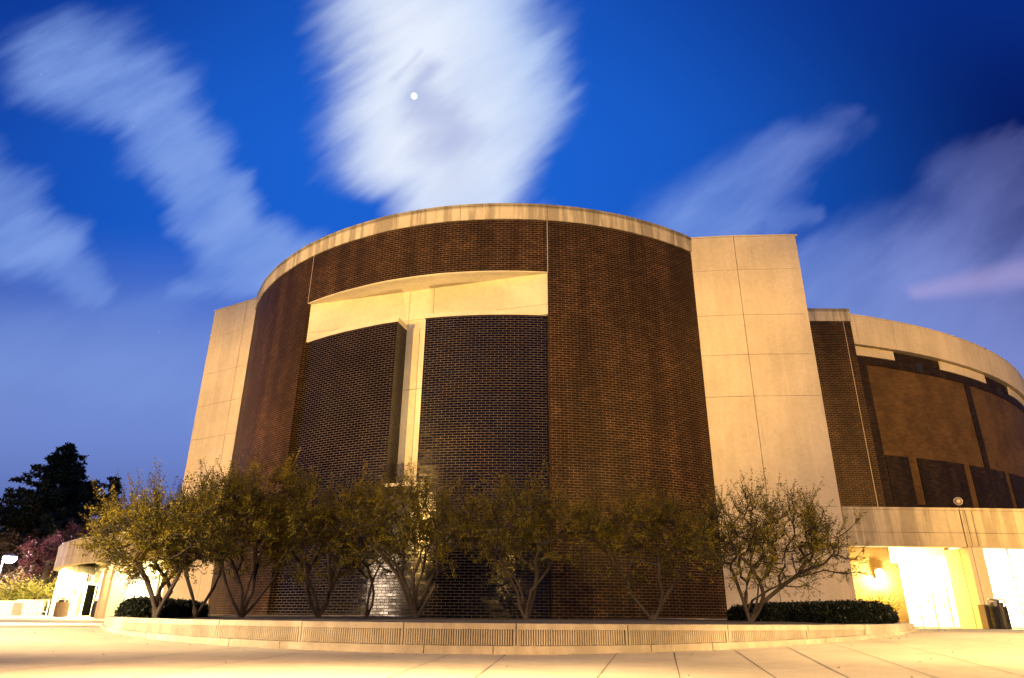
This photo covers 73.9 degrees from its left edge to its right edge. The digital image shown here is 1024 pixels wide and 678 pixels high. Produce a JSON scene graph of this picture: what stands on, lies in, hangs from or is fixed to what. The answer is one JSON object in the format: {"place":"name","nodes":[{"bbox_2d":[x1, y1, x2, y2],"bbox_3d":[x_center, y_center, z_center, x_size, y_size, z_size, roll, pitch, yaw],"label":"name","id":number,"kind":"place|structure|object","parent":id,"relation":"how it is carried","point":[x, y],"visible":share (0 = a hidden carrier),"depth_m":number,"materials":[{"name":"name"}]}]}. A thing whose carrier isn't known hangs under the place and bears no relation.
{"place":"outdoors","nodes":[
{"label":"outdoors","id":0,"kind":"place"},
{"bbox_2d":[0,609,1023,677],"bbox_3d":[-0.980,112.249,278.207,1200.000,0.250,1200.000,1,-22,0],"label":"ground","id":1,"kind":"structure","parent":0,"point":[19,636],"depth_m":7.28,"materials":[{"name":"concrete"}]},
{"bbox_2d":[0,553,17,572],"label":"street lamp","id":2,"kind":"object","parent":1,"relation":"on","point":[10,558],"visible":1,"depth_m":54.30,"materials":[{"name":"grey metal"}]},
{"bbox_2d":[11,603,23,614],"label":"notice board","id":3,"kind":"object","parent":1,"relation":"on","point":[17,608],"visible":1,"depth_m":46.24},
{"bbox_2d":[0,526,43,569],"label":"tree","id":4,"kind":"object","parent":1,"relation":"on","point":[11,540],"visible":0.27,"depth_m":60.90,"materials":[{"name":"purple plant"}]},
{"bbox_2d":[0,600,43,615],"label":"wall","id":5,"kind":"structure","parent":1,"relation":"on","point":[6,607],"depth_m":48.11,"materials":[{"name":"concrete"}]},
{"bbox_2d":[0,559,58,612],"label":"tree","id":6,"kind":"object","parent":1,"relation":"on","point":[9,573],"visible":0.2,"depth_m":56.29,"materials":[{"name":"green plant"}]},
{"bbox_2d":[13,600,49,616],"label":"guard rail","id":7,"kind":"object","parent":1,"relation":"on","point":[35,606],"visible":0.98,"depth_m":46.00,"materials":[{"name":"white metal"}]},
{"bbox_2d":[0,573,80,608],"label":"shrub","id":8,"kind":"object","parent":1,"relation":"on","point":[29,591],"visible":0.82,"depth_m":49.38,"materials":[{"name":"green plant"}]},
{"bbox_2d":[14,533,70,599],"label":"redbud tree","id":9,"kind":"object","parent":1,"relation":"on","point":[46,554],"visible":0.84,"depth_m":52.07,"materials":[{"name":"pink plant"}]},
{"bbox_2d":[0,442,121,569],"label":"pine tree","id":10,"kind":"object","parent":1,"relation":"on","point":[48,507],"visible":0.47,"depth_m":69.15,"materials":[{"name":"green plant"}]},
{"bbox_2d":[53,597,70,616],"bbox_3d":[-26.307,15.671,39.779,0.742,1.110,0.736,1,-22,0],"label":"litter bin","id":11,"kind":"object","parent":1,"relation":"on","point":[62,606],"visible":1,"depth_m":39.54,"materials":[{"name":"brown metal"}]},
{"bbox_2d":[38,524,113,605],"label":"tree","id":12,"kind":"object","parent":1,"relation":"on","point":[67,533],"depth_m":62.00,"materials":[{"name":"green plant"}]},
{"bbox_2d":[44,520,113,581],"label":"redbud tree","id":13,"kind":"object","parent":1,"relation":"on","point":[75,535],"visible":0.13,"depth_m":55.66,"materials":[{"name":"green plant"}]},
{"bbox_2d":[90,598,97,617],"bbox_3d":[-23.640,15.349,38.853,0.659,1.060,0.654,1,-22,0],"label":"litter bin","id":14,"kind":"object","parent":1,"relation":"on","point":[93,609],"visible":0.41,"depth_m":38.57,"materials":[{"name":"black metal"}]},
{"bbox_2d":[88,476,122,531],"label":"pine tree","id":15,"kind":"object","parent":1,"relation":"on","point":[111,479],"visible":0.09,"depth_m":73.21,"materials":[{"name":"green plant"}]},
{"bbox_2d":[100,615,917,654],"bbox_3d":[-0.062,7.082,16.668,18.280,0.432,16.714,1,-22,0],"label":"planter","id":16,"kind":"object","parent":1,"relation":"on","point":[462,638],"visible":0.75,"depth_m":9.26,"materials":[{"name":"concrete"}]},
{"bbox_2d":[170,616,836,624],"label":"soil","id":17,"kind":"structure","parent":16,"relation":"in","point":[485,620],"depth_m":14.72,"materials":[{"name":"brown soil"}]},
{"bbox_2d":[68,457,246,617],"bbox_3d":[-7.047,3.951,13.397,3.260,3.208,2.944,1,-22,0],"label":"crabapple tree","id":18,"kind":"object","parent":17,"relation":"on","point":[149,526],"visible":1,"depth_m":13.11,"materials":[{"name":"green plant"}]},
{"bbox_2d":[114,595,209,617],"bbox_3d":[-8.055,6.228,15.675,1.356,0.585,4.944,4,-22,-10],"label":"hedge","id":19,"kind":"object","parent":17,"relation":"on","point":[139,607],"visible":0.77,"depth_m":14.01,"materials":[{"name":"green plant"}]},
{"bbox_2d":[144,455,278,616],"bbox_3d":[-7.585,4.811,16.445,2.831,3.876,2.929,-6,-23,16],"label":"crabapple tree","id":20,"kind":"object","parent":17,"relation":"on","point":[229,521],"visible":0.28,"depth_m":16.31,"materials":[{"name":"green plant"}]},
{"bbox_2d":[187,447,335,617],"bbox_3d":[-6.664,4.970,17.568,3.461,4.436,3.340,-17,-27,36],"label":"crabapple tree","id":21,"kind":"object","parent":17,"relation":"on","point":[243,508],"visible":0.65,"depth_m":17.12,"materials":[{"name":"green plant"}]},
{"bbox_2d":[235,460,402,617],"bbox_3d":[-5.118,5.288,18.112,4.335,4.276,3.320,1,-22,0],"label":"crabapple tree","id":22,"kind":"object","parent":17,"relation":"on","point":[323,538],"visible":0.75,"depth_m":17.79,"materials":[{"name":"green plant"}]},
{"bbox_2d":[324,480,424,617],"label":"crabapple tree","id":23,"kind":"object","parent":17,"relation":"on","point":[371,588],"visible":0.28,"depth_m":19.04,"materials":[{"name":"green plant"}]},
{"bbox_2d":[332,457,496,617],"bbox_3d":[-2.636,5.264,18.088,4.485,4.342,3.279,1,-22,0],"label":"crabapple tree","id":24,"kind":"object","parent":17,"relation":"on","point":[419,524],"visible":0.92,"depth_m":17.66,"materials":[{"name":"green plant"}]},
{"bbox_2d":[425,455,623,618],"bbox_3d":[0.294,5.348,17.980,5.312,4.154,3.379,1,-22,0],"label":"crabapple tree","id":25,"kind":"object","parent":17,"relation":"on","point":[527,528],"visible":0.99,"depth_m":17.61,"materials":[{"name":"green plant"}]},
{"bbox_2d":[557,469,745,620],"bbox_3d":[3.890,5.572,18.204,5.317,3.963,3.207,1,-22,0],"label":"crabapple tree","id":26,"kind":"object","parent":17,"relation":"on","point":[663,516],"visible":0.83,"depth_m":17.93,"materials":[{"name":"green plant"}]},
{"bbox_2d":[682,467,881,621],"bbox_3d":[6.365,5.063,16.584,4.590,3.739,3.386,1,-22,0],"label":"crabapple tree","id":27,"kind":"object","parent":17,"relation":"on","point":[813,543],"visible":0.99,"depth_m":16.36,"materials":[{"name":"green plant"}]},
{"bbox_2d":[725,598,899,623],"bbox_3d":[7.490,6.883,17.065,2.008,0.680,5.724,6,-23,-13],"label":"hedge","id":28,"kind":"object","parent":17,"relation":"on","point":[850,611],"visible":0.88,"depth_m":15.52,"materials":[{"name":"green plant"}]},
{"bbox_2d":[7,626,1022,677],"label":"pavement joints","id":29,"kind":"object","parent":1,"relation":"on","point":[612,658],"visible":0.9,"depth_m":6.76,"materials":[{"name":"concrete"}]},
{"bbox_2d":[48,203,1023,628],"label":"arena building","id":30,"kind":"structure","parent":1,"relation":"on","point":[596,351],"depth_m":28.88,"materials":[{"name":"brown brick"}]},
{"bbox_2d":[45,571,57,587],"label":"shrub","id":31,"kind":"object","parent":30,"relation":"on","point":[55,579],"visible":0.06,"depth_m":56.18,"materials":[{"name":"green plant"}]},
{"bbox_2d":[873,569,883,577],"bbox_3d":[17.304,11.040,32.021,0.380,0.420,0.417,1,-22,0],"label":"wall lamp","id":32,"kind":"object","parent":30,"relation":"attached to","point":[878,573],"visible":1,"depth_m":31.91,"materials":[{"name":"white metal"}]},
{"bbox_2d":[953,497,962,507],"bbox_3d":[17.987,6.626,27.472,0.332,0.449,0.337,1,-22,0],"label":"floodlight","id":33,"kind":"object","parent":30,"relation":"on","point":[958,501],"visible":0.99,"depth_m":27.37,"materials":[{"name":"grey metal"}]},
{"bbox_2d":[855,589,906,621],"bbox_3d":[14.613,10.768,26.973,2.149,1.632,1.762,1,-22,0],"label":"shrub","id":34,"kind":"object","parent":1,"relation":"on","point":[892,602],"visible":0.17,"depth_m":27.02,"materials":[{"name":"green plant"}]},
{"bbox_2d":[977,605,993,628],"bbox_3d":[17.515,10.257,24.997,0.380,0.918,0.380,1,-22,0],"label":"litter bin","id":35,"kind":"object","parent":1,"relation":"on","point":[985,617],"visible":0.62,"depth_m":24.95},
{"bbox_2d":[987,597,1011,628],"bbox_3d":[17.650,9.960,24.635,0.577,1.120,0.573,1,-22,0],"label":"litter bin","id":36,"kind":"object","parent":1,"relation":"on","point":[999,614],"visible":0.94,"depth_m":24.46,"materials":[{"name":"black metal"}]},
{"bbox_2d":[0,0,1023,531],"label":"sky","id":37,"kind":"structure","parent":0,"point":[160,160],"materials":[{"name":"blue"}]},
{"bbox_2d":[411,93,416,98],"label":"moon","id":38,"kind":"object","parent":37,"relation":"in","point":[413,95],"visible":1,"depth_m":1673.22,"materials":[{"name":"white"}]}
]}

